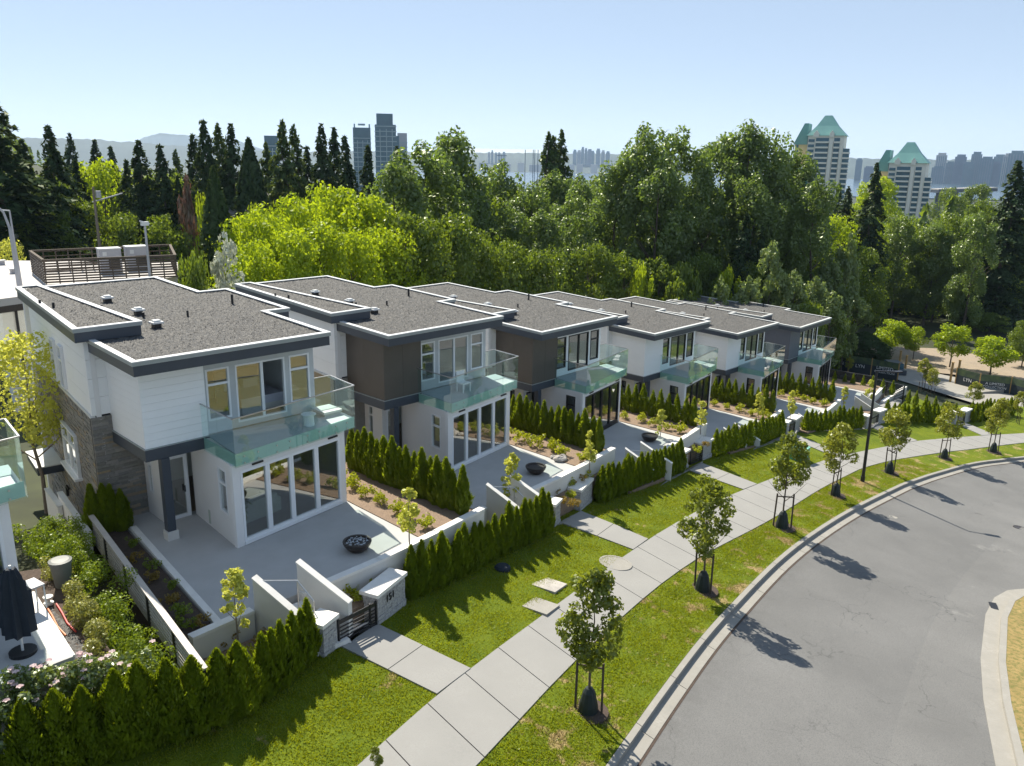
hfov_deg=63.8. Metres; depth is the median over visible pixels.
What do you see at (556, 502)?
gate pillar
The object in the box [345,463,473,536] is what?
planting bed
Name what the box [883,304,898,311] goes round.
bush
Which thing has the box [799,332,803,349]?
window
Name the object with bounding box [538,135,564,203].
spruce tree
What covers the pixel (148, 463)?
window
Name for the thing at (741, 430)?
cedar
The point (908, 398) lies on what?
cedar
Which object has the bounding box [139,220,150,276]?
camera pole
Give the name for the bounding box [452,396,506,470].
folding door
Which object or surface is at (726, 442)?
cedar
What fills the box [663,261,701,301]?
bush
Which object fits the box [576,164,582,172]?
warehouse
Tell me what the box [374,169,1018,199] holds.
water
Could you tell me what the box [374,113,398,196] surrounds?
glass tower
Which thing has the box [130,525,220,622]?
garden curb
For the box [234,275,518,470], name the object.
townhouse
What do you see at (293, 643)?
cedar
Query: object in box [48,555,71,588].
garden bin
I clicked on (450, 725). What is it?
sidewalk joint
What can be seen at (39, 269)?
roof fence
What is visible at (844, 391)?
sapling
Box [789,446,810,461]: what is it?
utility box
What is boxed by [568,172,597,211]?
cottonwood tree
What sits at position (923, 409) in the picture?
cedar
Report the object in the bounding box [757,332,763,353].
window
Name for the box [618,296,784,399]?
townhouse
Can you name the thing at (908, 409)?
cedar
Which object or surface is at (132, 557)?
shrub
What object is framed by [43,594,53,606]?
hose reel
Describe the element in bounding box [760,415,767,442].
cedar
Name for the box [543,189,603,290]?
cottonwood tree
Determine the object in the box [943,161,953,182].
skyline tower
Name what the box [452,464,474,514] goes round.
cedar
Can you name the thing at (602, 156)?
skyline tower
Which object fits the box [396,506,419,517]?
shrub
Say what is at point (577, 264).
leafy tree
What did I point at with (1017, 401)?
street tree
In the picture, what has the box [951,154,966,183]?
skyline tower
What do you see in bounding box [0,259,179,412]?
flat roof house
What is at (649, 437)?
fire bowl
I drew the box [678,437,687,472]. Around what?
cedar
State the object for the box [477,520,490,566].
cedar
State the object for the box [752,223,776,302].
conifer
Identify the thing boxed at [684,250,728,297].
leafy tree
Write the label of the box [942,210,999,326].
cottonwood tree
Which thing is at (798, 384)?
cedar
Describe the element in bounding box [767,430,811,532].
street tree
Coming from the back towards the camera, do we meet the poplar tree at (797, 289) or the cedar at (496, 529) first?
the poplar tree at (797, 289)
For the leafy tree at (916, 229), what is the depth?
158.30 m
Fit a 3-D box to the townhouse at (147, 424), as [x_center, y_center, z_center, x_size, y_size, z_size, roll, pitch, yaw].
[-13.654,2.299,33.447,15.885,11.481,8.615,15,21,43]
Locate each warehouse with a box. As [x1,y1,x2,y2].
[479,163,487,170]
[517,163,523,171]
[529,164,538,171]
[568,164,574,172]
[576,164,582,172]
[591,164,597,172]
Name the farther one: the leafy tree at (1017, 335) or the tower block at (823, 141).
the tower block at (823, 141)
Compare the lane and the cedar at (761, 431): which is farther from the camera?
the lane
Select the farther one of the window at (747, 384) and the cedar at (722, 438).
the window at (747, 384)
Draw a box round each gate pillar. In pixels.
[314,608,338,657]
[359,567,406,623]
[550,496,562,526]
[567,477,593,510]
[684,447,690,467]
[694,436,713,459]
[784,419,791,433]
[787,414,801,431]
[862,413,869,428]
[872,407,886,423]
[947,410,958,424]
[958,407,972,422]
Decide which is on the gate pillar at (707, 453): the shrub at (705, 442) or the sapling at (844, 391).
the shrub at (705, 442)
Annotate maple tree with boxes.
[0,237,26,260]
[0,327,62,513]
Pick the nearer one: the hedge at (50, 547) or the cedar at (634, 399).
the hedge at (50, 547)
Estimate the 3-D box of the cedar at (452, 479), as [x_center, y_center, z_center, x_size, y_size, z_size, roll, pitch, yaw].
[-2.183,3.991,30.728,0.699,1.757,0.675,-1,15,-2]
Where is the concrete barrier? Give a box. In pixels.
[943,388,1003,396]
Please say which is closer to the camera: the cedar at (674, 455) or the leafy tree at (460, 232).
the cedar at (674, 455)
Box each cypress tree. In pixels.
[197,165,238,289]
[231,136,275,239]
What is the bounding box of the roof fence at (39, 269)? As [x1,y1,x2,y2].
[28,244,177,283]
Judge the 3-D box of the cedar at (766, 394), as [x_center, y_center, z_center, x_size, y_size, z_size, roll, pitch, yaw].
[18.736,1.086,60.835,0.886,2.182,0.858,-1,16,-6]
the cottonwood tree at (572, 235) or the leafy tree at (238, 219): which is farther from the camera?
the cottonwood tree at (572, 235)
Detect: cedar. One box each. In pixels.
[0,696,58,765]
[25,687,93,765]
[54,684,119,765]
[80,483,103,533]
[84,666,154,762]
[94,482,113,532]
[106,483,122,530]
[111,658,174,753]
[113,488,134,531]
[140,656,204,744]
[165,654,223,738]
[194,647,246,726]
[213,639,267,720]
[251,630,281,702]
[266,626,285,691]
[273,618,297,686]
[284,624,302,681]
[285,609,308,672]
[296,607,315,665]
[301,597,322,660]
[345,428,354,469]
[349,430,359,472]
[356,426,367,474]
[362,431,374,477]
[367,438,379,480]
[374,435,388,483]
[381,435,396,486]
[391,446,401,488]
[397,444,410,489]
[402,544,423,600]
[405,450,416,494]
[411,446,427,498]
[416,539,432,595]
[423,455,432,500]
[426,455,441,505]
[426,538,440,589]
[433,529,454,587]
[434,456,450,508]
[442,537,456,580]
[446,468,456,510]
[450,529,468,579]
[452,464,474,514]
[460,522,475,573]
[469,521,485,570]
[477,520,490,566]
[484,520,498,562]
[490,513,504,558]
[498,514,511,555]
[504,500,519,552]
[509,505,524,548]
[510,392,522,429]
[510,395,515,426]
[519,497,533,545]
[520,395,528,430]
[524,401,533,432]
[526,498,538,541]
[529,402,539,434]
[532,495,544,539]
[536,400,548,436]
[538,487,552,536]
[544,406,554,437]
[546,491,555,532]
[550,405,562,439]
[556,406,570,442]
[563,409,574,444]
[571,412,580,445]
[575,408,589,447]
[585,415,596,449]
[591,417,604,452]
[593,464,609,502]
[605,462,616,500]
[611,461,618,498]
[616,461,625,496]
[620,385,623,408]
[621,457,630,494]
[622,384,630,410]
[625,453,636,492]
[629,384,639,412]
[631,456,639,488]
[635,457,642,486]
[636,383,648,414]
[639,451,647,484]
[645,451,652,483]
[646,390,656,416]
[650,449,659,481]
[653,388,664,417]
[655,449,661,479]
[658,448,665,476]
[662,445,670,473]
[663,393,671,420]
[667,446,674,476]
[671,393,681,422]
[671,442,677,475]
[675,442,681,473]
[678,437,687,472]
[680,396,690,423]
[688,396,698,425]
[710,376,718,399]
[711,428,721,456]
[716,379,724,401]
[716,430,726,455]
[723,378,731,402]
[723,431,729,453]
[725,425,733,451]
[729,378,738,404]
[729,423,738,450]
[731,423,741,449]
[737,382,746,404]
[739,425,745,447]
[741,423,749,444]
[745,383,754,407]
[746,420,753,445]
[751,420,755,445]
[752,387,760,408]
[753,418,759,438]
[756,421,762,443]
[760,384,769,410]
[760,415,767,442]
[764,418,769,441]
[767,389,776,412]
[767,416,773,439]
[771,416,776,438]
[774,416,778,438]
[777,372,782,390]
[777,414,782,436]
[780,410,786,433]
[781,372,789,392]
[787,373,795,392]
[794,373,803,394]
[800,409,810,430]
[801,377,807,395]
[807,377,814,397]
[807,408,815,430]
[813,376,822,398]
[815,410,819,430]
[818,411,823,430]
[821,381,827,400]
[822,408,829,430]
[827,379,836,401]
[827,410,833,430]
[831,410,837,429]
[832,371,836,380]
[836,405,843,430]
[837,404,848,423]
[846,408,852,426]
[849,406,856,429]
[850,374,855,383]
[854,408,860,428]
[857,406,865,428]
[860,376,865,384]
[879,379,884,393]
[884,399,890,422]
[889,380,894,394]
[901,401,907,415]
[905,390,911,402]
[906,404,910,420]
[910,402,917,421]
[912,391,918,404]
[916,404,920,422]
[920,399,928,422]
[924,401,932,422]
[930,403,936,422]
[932,396,937,406]
[935,404,940,421]
[969,401,974,420]
[971,408,977,422]
[975,402,979,420]
[977,408,983,421]
[981,401,985,417]
[984,398,989,418]
[1009,396,1014,415]
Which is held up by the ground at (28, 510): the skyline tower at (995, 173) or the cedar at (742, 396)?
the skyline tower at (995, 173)
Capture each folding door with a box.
[0,520,7,569]
[240,437,342,544]
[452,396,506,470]
[585,381,619,430]
[686,375,710,411]
[761,369,778,398]
[818,359,830,387]
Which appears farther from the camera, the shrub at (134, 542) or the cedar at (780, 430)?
the cedar at (780, 430)
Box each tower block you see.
[789,115,849,216]
[859,142,931,223]
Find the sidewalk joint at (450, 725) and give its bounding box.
[386,466,868,763]
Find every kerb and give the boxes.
[606,456,1023,765]
[981,589,1023,765]
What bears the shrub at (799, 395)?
on the planting bed at (799, 400)
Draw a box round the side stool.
[301,412,315,426]
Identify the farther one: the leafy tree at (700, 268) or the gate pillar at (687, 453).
the leafy tree at (700, 268)
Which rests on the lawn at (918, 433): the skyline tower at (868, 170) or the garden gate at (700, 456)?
the garden gate at (700, 456)
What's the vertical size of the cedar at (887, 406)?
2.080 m
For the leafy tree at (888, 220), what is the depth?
165.43 m
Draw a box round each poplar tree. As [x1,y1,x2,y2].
[707,274,729,304]
[730,275,761,304]
[751,239,787,306]
[776,269,808,313]
[805,276,829,335]
[812,255,842,339]
[817,290,849,367]
[831,231,862,340]
[833,275,865,370]
[846,298,874,338]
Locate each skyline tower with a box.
[573,150,576,164]
[577,150,580,163]
[581,147,583,164]
[584,148,586,164]
[587,149,591,164]
[596,149,599,164]
[601,150,604,165]
[605,151,609,163]
[854,158,862,180]
[863,166,873,181]
[931,166,944,183]
[935,153,947,180]
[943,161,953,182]
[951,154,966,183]
[961,162,974,184]
[971,152,982,183]
[977,157,993,185]
[990,161,1000,185]
[994,154,1004,162]
[999,153,1008,183]
[1004,151,1023,185]
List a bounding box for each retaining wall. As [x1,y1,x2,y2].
[188,507,484,658]
[480,447,615,526]
[658,423,706,450]
[754,410,780,427]
[818,399,840,414]
[847,387,883,410]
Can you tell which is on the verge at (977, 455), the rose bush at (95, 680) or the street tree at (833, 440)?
the street tree at (833, 440)
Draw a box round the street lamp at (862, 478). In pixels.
[860,370,902,481]
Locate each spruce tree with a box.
[171,149,184,179]
[211,121,236,194]
[259,142,282,201]
[264,119,305,216]
[278,123,313,211]
[531,131,562,205]
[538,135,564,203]
[557,129,573,179]
[829,183,843,244]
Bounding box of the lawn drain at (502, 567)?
[494,562,510,572]
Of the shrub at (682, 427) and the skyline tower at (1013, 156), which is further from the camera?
the skyline tower at (1013, 156)
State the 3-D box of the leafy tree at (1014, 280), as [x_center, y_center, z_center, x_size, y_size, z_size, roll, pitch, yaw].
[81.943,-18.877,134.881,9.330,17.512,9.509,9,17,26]
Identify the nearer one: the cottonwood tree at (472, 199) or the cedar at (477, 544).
the cedar at (477, 544)
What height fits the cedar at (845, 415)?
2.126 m
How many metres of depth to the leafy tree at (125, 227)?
92.00 m
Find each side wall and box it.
[44,487,63,535]
[57,491,93,556]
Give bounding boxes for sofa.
[208,490,281,523]
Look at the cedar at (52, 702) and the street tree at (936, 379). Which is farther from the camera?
the street tree at (936, 379)
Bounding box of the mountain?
[135,133,263,150]
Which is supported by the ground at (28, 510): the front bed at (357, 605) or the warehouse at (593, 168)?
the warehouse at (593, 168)
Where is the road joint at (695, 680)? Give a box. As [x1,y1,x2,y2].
[637,462,1019,765]
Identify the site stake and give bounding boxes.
[904,355,908,368]
[949,362,954,381]
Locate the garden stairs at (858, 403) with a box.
[854,393,961,423]
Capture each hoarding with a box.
[832,355,899,380]
[954,367,1023,396]
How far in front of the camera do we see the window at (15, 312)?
50.57 m
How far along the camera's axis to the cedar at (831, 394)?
69.71 m
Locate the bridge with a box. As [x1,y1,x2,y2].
[930,187,997,216]
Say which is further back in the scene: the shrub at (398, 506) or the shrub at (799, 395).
the shrub at (799, 395)
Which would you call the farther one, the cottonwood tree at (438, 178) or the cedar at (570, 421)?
the cottonwood tree at (438, 178)
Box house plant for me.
[245,499,252,520]
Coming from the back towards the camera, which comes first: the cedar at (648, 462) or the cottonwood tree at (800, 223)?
the cottonwood tree at (800, 223)
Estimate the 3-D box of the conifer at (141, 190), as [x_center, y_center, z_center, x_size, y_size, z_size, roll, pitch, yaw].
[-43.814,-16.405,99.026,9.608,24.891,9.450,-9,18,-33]
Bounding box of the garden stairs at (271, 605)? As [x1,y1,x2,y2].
[251,559,368,655]
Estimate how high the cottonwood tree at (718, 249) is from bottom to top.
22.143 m
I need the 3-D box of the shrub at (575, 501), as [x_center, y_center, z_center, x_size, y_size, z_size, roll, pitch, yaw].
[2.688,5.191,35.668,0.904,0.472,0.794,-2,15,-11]
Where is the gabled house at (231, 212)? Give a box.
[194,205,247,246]
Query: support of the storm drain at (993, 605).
in the island kerb at (1007, 748)
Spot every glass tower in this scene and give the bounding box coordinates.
[264,136,279,188]
[353,124,370,194]
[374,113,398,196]
[397,133,407,164]
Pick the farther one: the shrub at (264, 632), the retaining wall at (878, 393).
the retaining wall at (878, 393)
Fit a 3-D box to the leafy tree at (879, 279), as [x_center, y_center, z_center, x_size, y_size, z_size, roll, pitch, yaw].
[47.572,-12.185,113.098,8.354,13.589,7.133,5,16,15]
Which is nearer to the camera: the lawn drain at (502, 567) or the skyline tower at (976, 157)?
the lawn drain at (502, 567)
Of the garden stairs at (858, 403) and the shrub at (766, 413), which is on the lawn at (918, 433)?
the garden stairs at (858, 403)
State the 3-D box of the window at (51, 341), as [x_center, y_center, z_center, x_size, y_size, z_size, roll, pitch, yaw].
[-17.869,-0.922,32.110,0.122,1.640,0.700,-11,19,-37]
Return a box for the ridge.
[12,137,970,177]
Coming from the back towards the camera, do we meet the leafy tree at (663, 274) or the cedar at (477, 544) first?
the leafy tree at (663, 274)
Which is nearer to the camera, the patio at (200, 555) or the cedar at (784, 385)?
the patio at (200, 555)
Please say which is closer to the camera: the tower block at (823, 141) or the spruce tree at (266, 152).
the spruce tree at (266, 152)
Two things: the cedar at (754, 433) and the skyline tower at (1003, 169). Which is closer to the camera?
the cedar at (754, 433)
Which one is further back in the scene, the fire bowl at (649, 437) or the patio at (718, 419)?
the patio at (718, 419)
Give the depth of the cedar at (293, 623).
22.42 m
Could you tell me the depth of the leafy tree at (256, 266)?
56.17 m
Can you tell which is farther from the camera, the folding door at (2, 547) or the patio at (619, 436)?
the patio at (619, 436)
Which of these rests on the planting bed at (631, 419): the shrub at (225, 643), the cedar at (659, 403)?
the cedar at (659, 403)
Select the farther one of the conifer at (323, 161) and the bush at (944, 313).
the bush at (944, 313)
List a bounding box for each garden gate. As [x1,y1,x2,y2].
[337,600,377,640]
[689,447,702,464]
[789,422,795,431]
[871,414,878,425]
[957,413,965,422]
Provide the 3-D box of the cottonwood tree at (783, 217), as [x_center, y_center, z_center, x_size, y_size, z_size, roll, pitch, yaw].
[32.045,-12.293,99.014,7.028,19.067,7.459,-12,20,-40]
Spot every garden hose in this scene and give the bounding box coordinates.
[47,606,66,635]
[56,603,76,632]
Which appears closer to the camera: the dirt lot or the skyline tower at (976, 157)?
the dirt lot
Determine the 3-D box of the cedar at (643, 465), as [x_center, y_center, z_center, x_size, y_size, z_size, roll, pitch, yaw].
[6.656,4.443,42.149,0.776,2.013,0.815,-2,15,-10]
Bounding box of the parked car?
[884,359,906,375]
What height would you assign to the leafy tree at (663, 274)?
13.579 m
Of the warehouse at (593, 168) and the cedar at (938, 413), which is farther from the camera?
the warehouse at (593, 168)
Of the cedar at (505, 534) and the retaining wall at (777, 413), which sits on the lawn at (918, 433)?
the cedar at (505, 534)
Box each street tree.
[369,746,383,765]
[555,567,624,724]
[676,473,736,597]
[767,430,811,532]
[820,422,859,499]
[845,357,853,371]
[878,407,911,476]
[917,358,933,391]
[926,367,940,396]
[934,401,964,460]
[965,381,984,404]
[984,398,1012,454]
[1012,391,1023,423]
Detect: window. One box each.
[14,310,23,360]
[48,337,59,381]
[55,343,67,389]
[60,420,82,481]
[147,462,153,493]
[205,366,231,421]
[217,466,228,515]
[288,352,310,401]
[368,405,373,435]
[421,341,434,381]
[431,413,440,449]
[471,332,482,369]
[557,336,566,368]
[566,395,574,420]
[590,329,598,359]
[662,338,669,363]
[670,385,677,394]
[686,332,693,356]
[739,337,745,359]
[746,378,754,394]
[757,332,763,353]
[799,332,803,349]
[805,366,812,383]
[812,327,816,344]
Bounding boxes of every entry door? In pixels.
[169,454,190,518]
[386,409,389,441]
[526,392,533,405]
[636,382,641,396]
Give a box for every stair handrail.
[262,580,314,612]
[492,486,527,502]
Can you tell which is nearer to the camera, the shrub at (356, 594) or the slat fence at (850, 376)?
the shrub at (356, 594)
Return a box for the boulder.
[553,454,566,461]
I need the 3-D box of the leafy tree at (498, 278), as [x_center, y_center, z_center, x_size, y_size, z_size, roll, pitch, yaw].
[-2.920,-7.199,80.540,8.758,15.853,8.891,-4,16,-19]
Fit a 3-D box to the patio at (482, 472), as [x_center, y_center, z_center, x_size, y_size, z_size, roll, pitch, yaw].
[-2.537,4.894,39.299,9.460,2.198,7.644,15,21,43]
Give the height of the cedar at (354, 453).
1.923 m
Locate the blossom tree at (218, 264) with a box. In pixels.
[208,231,244,290]
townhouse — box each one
[0,418,27,573]
[15,276,353,547]
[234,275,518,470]
[407,282,627,430]
[535,291,717,413]
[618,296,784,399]
[666,296,836,387]
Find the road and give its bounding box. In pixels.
[641,462,1023,765]
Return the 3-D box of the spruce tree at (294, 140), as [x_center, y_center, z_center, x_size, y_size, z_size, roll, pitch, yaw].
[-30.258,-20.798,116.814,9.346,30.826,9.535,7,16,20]
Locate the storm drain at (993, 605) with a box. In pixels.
[988,602,998,609]
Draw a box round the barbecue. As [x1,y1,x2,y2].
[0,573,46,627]
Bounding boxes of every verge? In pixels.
[478,443,1023,765]
[1006,596,1023,751]
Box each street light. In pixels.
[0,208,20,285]
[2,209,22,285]
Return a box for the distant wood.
[0,120,1003,230]
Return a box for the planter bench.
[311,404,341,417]
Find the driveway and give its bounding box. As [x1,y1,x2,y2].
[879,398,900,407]
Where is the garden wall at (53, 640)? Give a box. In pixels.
[32,591,76,679]
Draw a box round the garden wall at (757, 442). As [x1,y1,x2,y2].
[723,423,796,449]
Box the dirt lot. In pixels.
[857,346,1023,379]
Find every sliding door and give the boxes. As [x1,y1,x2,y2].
[234,357,286,421]
[438,335,467,382]
[568,331,588,370]
[669,334,685,365]
[745,334,757,360]
[802,329,812,351]
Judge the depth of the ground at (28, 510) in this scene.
47.60 m
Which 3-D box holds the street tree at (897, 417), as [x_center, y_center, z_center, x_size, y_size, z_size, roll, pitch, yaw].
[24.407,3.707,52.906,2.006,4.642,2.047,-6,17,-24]
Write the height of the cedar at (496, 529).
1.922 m
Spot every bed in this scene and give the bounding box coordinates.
[20,568,117,668]
[93,530,210,668]
[202,634,264,712]
[213,365,282,415]
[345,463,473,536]
[350,595,363,623]
[509,427,605,465]
[553,465,610,515]
[619,408,697,436]
[627,477,664,493]
[688,443,696,462]
[709,397,776,419]
[727,445,754,453]
[777,390,835,407]
[799,426,815,433]
[828,377,879,392]
[875,393,883,403]
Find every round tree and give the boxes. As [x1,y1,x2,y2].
[874,319,909,347]
[903,326,929,360]
[931,322,972,366]
[971,335,1021,374]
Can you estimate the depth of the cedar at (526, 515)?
32.66 m
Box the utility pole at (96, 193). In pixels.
[92,187,122,246]
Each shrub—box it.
[124,536,141,547]
[125,550,143,562]
[142,557,161,570]
[143,570,159,583]
[158,591,179,604]
[163,578,180,589]
[168,602,191,615]
[173,609,197,627]
[187,612,210,627]
[220,630,240,647]
[246,643,254,653]
[251,627,267,642]
[342,584,354,596]
[346,472,361,488]
[350,588,362,601]
[356,484,377,497]
[373,489,387,504]
[388,497,405,512]
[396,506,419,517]
[416,512,435,528]
[512,428,530,441]
[526,433,546,448]
[547,436,560,450]
[554,444,570,454]
[563,498,581,506]
[565,489,575,497]
[567,477,574,485]
[575,474,587,482]
[576,451,588,460]
[585,470,593,478]
[620,410,628,417]
[636,412,646,421]
[647,417,659,425]
[663,422,673,429]
[674,422,687,432]
[692,445,701,452]
[702,440,710,445]
[710,398,717,405]
[722,403,729,408]
[735,403,746,411]
[757,409,771,417]
[791,390,800,397]
[800,394,808,399]
[808,397,817,402]
[818,398,829,405]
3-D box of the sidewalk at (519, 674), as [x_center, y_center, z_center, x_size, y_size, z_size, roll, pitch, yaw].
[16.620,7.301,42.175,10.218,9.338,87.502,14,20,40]
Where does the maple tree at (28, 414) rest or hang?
on the ground at (28, 510)
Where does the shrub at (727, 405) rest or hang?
on the planting bed at (719, 406)
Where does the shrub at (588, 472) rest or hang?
on the front bed at (564, 508)
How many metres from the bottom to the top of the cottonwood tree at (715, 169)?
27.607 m
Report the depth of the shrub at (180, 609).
23.38 m
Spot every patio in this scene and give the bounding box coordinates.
[0,628,74,753]
[128,473,417,635]
[401,429,574,508]
[572,410,679,466]
[697,406,759,437]
[775,398,824,419]
[828,384,872,410]
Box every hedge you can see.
[12,523,94,570]
[36,514,86,547]
[37,556,74,580]
[56,513,176,700]
[61,577,111,660]
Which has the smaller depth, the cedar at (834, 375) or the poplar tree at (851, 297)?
the cedar at (834, 375)
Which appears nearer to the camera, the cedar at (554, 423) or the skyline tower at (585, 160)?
the cedar at (554, 423)
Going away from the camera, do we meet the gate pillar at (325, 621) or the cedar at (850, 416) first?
the gate pillar at (325, 621)
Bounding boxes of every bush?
[0,651,130,720]
[0,663,55,753]
[68,639,178,714]
[177,249,208,290]
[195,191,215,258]
[247,201,256,231]
[628,261,653,298]
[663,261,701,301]
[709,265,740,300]
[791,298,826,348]
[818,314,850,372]
[842,331,895,360]
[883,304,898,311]
[939,309,984,325]
[955,295,1011,321]
[965,312,1012,333]
[986,268,1022,314]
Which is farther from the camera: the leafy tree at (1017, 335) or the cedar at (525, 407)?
the leafy tree at (1017, 335)
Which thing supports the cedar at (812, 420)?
on the front bed at (804, 431)
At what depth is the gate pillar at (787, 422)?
58.60 m
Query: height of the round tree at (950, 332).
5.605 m
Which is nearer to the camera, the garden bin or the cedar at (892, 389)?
the garden bin
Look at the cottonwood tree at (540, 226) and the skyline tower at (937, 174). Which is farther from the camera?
the skyline tower at (937, 174)
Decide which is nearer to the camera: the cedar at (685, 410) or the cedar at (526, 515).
the cedar at (526, 515)
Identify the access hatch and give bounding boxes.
[522,597,559,615]
[532,578,566,593]
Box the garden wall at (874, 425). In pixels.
[798,411,878,430]
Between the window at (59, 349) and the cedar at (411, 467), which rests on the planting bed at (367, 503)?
the cedar at (411, 467)
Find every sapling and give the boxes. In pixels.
[219,567,249,641]
[397,487,419,543]
[501,452,521,496]
[584,430,597,471]
[655,409,666,436]
[694,400,707,434]
[753,392,764,417]
[787,390,797,417]
[841,386,848,404]
[863,379,875,399]
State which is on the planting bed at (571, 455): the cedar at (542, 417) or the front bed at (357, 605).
the cedar at (542, 417)
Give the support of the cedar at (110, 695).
on the lawn at (918, 433)
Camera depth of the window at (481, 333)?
41.08 m
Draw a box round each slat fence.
[88,514,209,713]
[829,368,904,403]
[829,369,874,383]
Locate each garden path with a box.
[342,624,470,694]
[563,511,647,549]
[689,463,755,489]
[797,435,846,457]
[873,425,916,441]
[958,423,990,435]
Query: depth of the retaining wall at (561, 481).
37.97 m
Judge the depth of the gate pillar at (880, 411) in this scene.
67.55 m
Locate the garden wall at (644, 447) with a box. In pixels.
[625,441,702,483]
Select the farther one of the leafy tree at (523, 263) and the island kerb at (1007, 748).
the leafy tree at (523, 263)
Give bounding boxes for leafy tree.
[1,218,57,260]
[19,208,89,258]
[42,176,71,204]
[64,196,121,260]
[71,156,162,232]
[91,210,157,260]
[102,182,150,241]
[128,214,194,283]
[143,168,195,216]
[206,207,318,288]
[206,212,272,261]
[208,237,293,289]
[244,225,333,281]
[248,191,346,276]
[272,180,376,266]
[285,216,369,284]
[303,188,413,280]
[321,227,393,285]
[343,222,428,287]
[368,208,455,286]
[413,210,498,291]
[444,228,524,291]
[484,239,549,294]
[489,186,535,263]
[522,244,585,296]
[558,240,621,299]
[586,174,635,251]
[587,249,658,299]
[625,254,676,300]
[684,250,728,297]
[723,260,775,303]
[751,215,833,270]
[767,244,816,307]
[815,213,866,287]
[830,245,891,329]
[845,175,903,226]
[850,213,864,234]
[857,226,892,271]
[885,212,912,224]
[885,215,920,256]
[885,225,914,258]
[897,229,955,322]
[907,211,973,322]
[927,187,969,223]
[954,183,992,214]
[963,198,998,226]
[988,218,1023,308]
[1004,320,1023,366]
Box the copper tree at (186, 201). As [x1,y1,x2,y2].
[176,174,199,279]
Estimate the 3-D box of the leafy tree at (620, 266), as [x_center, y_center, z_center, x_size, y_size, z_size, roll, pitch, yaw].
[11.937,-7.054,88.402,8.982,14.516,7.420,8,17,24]
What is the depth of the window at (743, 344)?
68.00 m
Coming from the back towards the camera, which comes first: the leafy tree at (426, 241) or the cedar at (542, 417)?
the leafy tree at (426, 241)
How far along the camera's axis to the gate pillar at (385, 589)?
25.92 m
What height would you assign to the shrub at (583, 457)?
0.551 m
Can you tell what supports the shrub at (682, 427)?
on the planting bed at (631, 419)
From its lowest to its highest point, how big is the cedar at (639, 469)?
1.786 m
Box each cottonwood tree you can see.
[357,156,441,272]
[389,139,476,286]
[423,125,495,263]
[447,188,502,257]
[479,158,525,230]
[481,200,527,291]
[509,180,561,288]
[515,208,570,291]
[530,169,579,231]
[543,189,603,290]
[556,210,603,293]
[562,179,604,249]
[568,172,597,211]
[579,155,659,290]
[589,184,633,286]
[598,121,682,290]
[614,156,700,300]
[642,125,721,266]
[655,199,716,296]
[667,175,732,294]
[683,134,750,292]
[706,118,786,262]
[714,172,785,301]
[722,126,805,256]
[731,194,790,271]
[757,201,809,303]
[774,146,833,252]
[778,175,844,317]
[780,193,820,277]
[876,213,923,318]
[902,221,957,324]
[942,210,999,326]
[943,213,986,317]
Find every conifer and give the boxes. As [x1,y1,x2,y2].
[0,106,90,260]
[11,139,56,244]
[28,124,101,260]
[61,132,85,185]
[69,159,102,245]
[89,139,107,218]
[102,145,126,229]
[110,159,136,239]
[115,139,165,260]
[140,143,188,260]
[170,174,193,280]
[180,133,204,200]
[191,119,235,233]
[217,123,241,210]
[299,146,318,201]
[300,123,337,220]
[320,127,347,193]
[336,135,362,230]
[359,144,376,201]
[392,145,414,263]
[726,212,762,301]
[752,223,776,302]
[835,186,856,246]
[845,162,892,327]
[948,160,1023,330]
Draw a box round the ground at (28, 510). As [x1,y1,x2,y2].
[0,150,1023,765]
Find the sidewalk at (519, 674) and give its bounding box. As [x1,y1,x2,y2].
[358,433,1023,765]
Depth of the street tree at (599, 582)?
21.95 m
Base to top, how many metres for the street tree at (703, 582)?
4.812 m
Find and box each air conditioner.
[95,246,122,272]
[122,245,147,269]
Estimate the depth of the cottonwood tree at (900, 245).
127.92 m
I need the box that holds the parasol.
[0,565,37,659]
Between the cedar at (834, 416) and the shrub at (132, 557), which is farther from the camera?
the cedar at (834, 416)
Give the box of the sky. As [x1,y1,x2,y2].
[0,0,1023,159]
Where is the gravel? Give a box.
[47,607,104,694]
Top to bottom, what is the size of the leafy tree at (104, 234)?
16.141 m
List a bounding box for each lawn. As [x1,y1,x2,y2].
[0,405,1023,765]
[901,396,955,424]
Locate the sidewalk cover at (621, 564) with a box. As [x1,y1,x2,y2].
[599,555,631,570]
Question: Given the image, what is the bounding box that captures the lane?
[898,369,1022,406]
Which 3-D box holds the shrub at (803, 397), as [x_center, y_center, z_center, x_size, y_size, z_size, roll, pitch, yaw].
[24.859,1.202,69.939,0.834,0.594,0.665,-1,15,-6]
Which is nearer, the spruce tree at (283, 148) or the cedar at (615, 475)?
the cedar at (615, 475)
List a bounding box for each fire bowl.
[342,534,371,553]
[525,462,545,474]
[641,432,657,441]
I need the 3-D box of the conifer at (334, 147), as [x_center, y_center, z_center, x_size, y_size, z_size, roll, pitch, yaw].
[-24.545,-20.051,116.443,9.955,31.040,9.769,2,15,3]
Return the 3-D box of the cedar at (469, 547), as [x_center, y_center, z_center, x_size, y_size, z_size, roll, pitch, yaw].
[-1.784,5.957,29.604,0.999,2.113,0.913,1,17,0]
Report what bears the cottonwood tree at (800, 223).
on the ground at (28, 510)
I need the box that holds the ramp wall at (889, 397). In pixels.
[880,386,906,402]
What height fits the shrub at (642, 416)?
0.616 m

